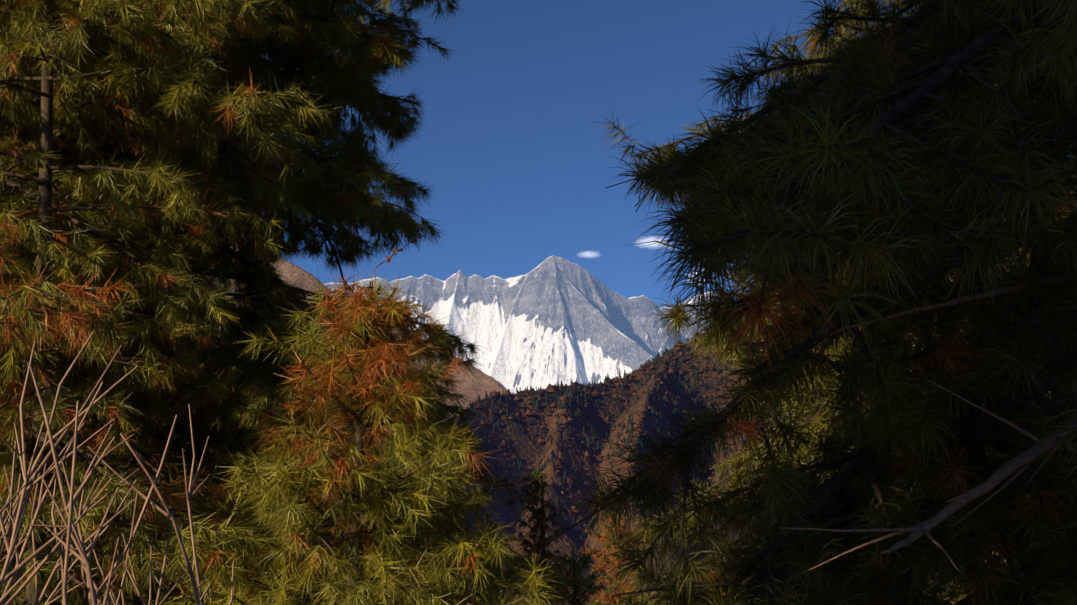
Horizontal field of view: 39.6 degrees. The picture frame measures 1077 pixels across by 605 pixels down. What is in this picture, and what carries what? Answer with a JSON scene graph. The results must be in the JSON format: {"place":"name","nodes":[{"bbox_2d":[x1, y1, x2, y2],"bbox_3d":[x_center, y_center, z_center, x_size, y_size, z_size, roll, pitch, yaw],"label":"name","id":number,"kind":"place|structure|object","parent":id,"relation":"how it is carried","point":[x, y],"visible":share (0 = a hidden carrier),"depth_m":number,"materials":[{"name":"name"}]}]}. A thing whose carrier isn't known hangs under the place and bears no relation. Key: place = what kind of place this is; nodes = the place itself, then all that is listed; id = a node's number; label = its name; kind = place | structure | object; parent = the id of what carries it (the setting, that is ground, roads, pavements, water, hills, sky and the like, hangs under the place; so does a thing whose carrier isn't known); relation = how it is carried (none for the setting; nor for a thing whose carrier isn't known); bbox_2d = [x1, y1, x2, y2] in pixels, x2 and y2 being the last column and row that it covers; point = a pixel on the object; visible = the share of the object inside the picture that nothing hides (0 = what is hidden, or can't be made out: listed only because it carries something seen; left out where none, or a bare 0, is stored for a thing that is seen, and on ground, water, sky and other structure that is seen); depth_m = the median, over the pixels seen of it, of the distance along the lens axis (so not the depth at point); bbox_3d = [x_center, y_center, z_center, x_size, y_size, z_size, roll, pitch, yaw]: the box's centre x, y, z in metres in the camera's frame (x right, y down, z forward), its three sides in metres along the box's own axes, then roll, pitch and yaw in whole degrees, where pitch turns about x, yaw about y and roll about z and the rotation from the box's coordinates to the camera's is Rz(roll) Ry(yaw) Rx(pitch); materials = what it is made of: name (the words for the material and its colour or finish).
{"place":"outdoors","nodes":[
{"label":"outdoors","id":0,"kind":"place"},
{"bbox_2d":[214,237,506,448],"bbox_3d":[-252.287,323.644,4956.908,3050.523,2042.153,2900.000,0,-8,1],"label":"hillside","id":1,"kind":"structure","parent":0,"point":[481,384],"depth_m":4494.27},
{"bbox_2d":[208,0,1071,307],"label":"sky","id":2,"kind":"structure","parent":0,"point":[515,166],"materials":[{"name":"blue"}]},
{"bbox_2d":[241,200,1076,604],"bbox_3d":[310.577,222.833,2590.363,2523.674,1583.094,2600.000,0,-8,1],"label":"forested hill","id":3,"kind":"structure","parent":0,"point":[523,444],"depth_m":2087.47,"materials":[{"name":"brown plant"}]},
{"bbox_2d":[468,308,803,531],"bbox_3d":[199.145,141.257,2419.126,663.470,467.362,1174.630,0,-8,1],"label":"trees","id":4,"kind":"object","parent":3,"relation":"on","point":[558,462],"visible":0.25,"depth_m":2175.40,"materials":[{"name":"green plant"}]},
{"bbox_3d":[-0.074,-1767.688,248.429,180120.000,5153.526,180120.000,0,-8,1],"label":"terrain","id":5,"kind":"structure","parent":0,"visible":0},
{"bbox_2d":[0,331,233,604],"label":"bare shrub twigs","id":6,"kind":"object","parent":5,"relation":"on","point":[10,524],"visible":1,"depth_m":2.28,"materials":[{"name":"brown wood"}]},
{"bbox_2d":[0,0,295,604],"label":"pine tree","id":7,"kind":"object","parent":5,"relation":"on","point":[42,227],"visible":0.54,"depth_m":10.55,"materials":[{"name":"green plant"}]},
{"bbox_2d":[0,0,341,604],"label":"pine tree","id":8,"kind":"object","parent":5,"relation":"on","point":[147,270],"visible":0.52,"depth_m":10.84,"materials":[{"name":"green plant"}]},
{"bbox_2d":[2,6,401,573],"bbox_3d":[-5.409,-1.286,19.114,7.370,26.363,7.775,0,-8,1],"label":"pine tree","id":9,"kind":"object","parent":5,"relation":"on","point":[209,433],"visible":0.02,"depth_m":18.14,"materials":[{"name":"green plant"}]},
{"bbox_2d":[0,0,573,604],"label":"pine tree","id":10,"kind":"object","parent":5,"relation":"on","point":[348,58],"visible":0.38,"depth_m":13.59,"materials":[{"name":"green plant"}]},
{"bbox_2d":[147,263,564,604],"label":"pine tree","id":11,"kind":"object","parent":5,"relation":"on","point":[331,479],"visible":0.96,"depth_m":9.51,"materials":[{"name":"green plant"}]},
{"bbox_2d":[370,234,423,572],"bbox_3d":[-1.270,3.532,11.810,0.694,8.361,0.611,-4,-9,28],"label":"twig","id":12,"kind":"object","parent":5,"relation":"on","point":[395,251],"visible":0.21,"depth_m":12.32,"materials":[{"name":"brown wood"}]},
{"bbox_2d":[324,256,722,393],"bbox_3d":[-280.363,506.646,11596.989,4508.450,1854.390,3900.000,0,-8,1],"label":"snowy mountain","id":13,"kind":"structure","parent":5,"relation":"on","point":[553,320],"depth_m":11735.19,"materials":[{"name":"white snow"}]},
{"bbox_2d":[501,467,581,604],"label":"pine tree","id":14,"kind":"object","parent":5,"relation":"on","point":[540,519],"visible":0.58,"depth_m":20.69,"materials":[{"name":"green plant"}]},
{"bbox_2d":[549,539,607,604],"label":"pine tree","id":15,"kind":"object","parent":5,"relation":"on","point":[576,567],"visible":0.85,"depth_m":25.43,"materials":[{"name":"green plant"}]},
{"bbox_2d":[579,513,649,604],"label":"pine tree","id":16,"kind":"object","parent":5,"relation":"on","point":[603,566],"visible":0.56,"depth_m":30.46,"materials":[{"name":"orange plant"}]},
{"bbox_2d":[549,0,1076,604],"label":"pine tree","id":17,"kind":"object","parent":5,"relation":"on","point":[917,144],"visible":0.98,"depth_m":5.44,"materials":[{"name":"green plant"}]},
{"bbox_2d":[779,273,1076,574],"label":"dead pine branch","id":18,"kind":"object","parent":17,"relation":"attached to","point":[1027,458],"visible":0.92,"depth_m":4.70,"materials":[{"name":"brown wood"}]},
{"bbox_2d":[593,0,1076,604],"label":"pine tree","id":19,"kind":"object","parent":5,"relation":"on","point":[807,410],"visible":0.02,"depth_m":11.75,"materials":[{"name":"green plant"}]}
]}

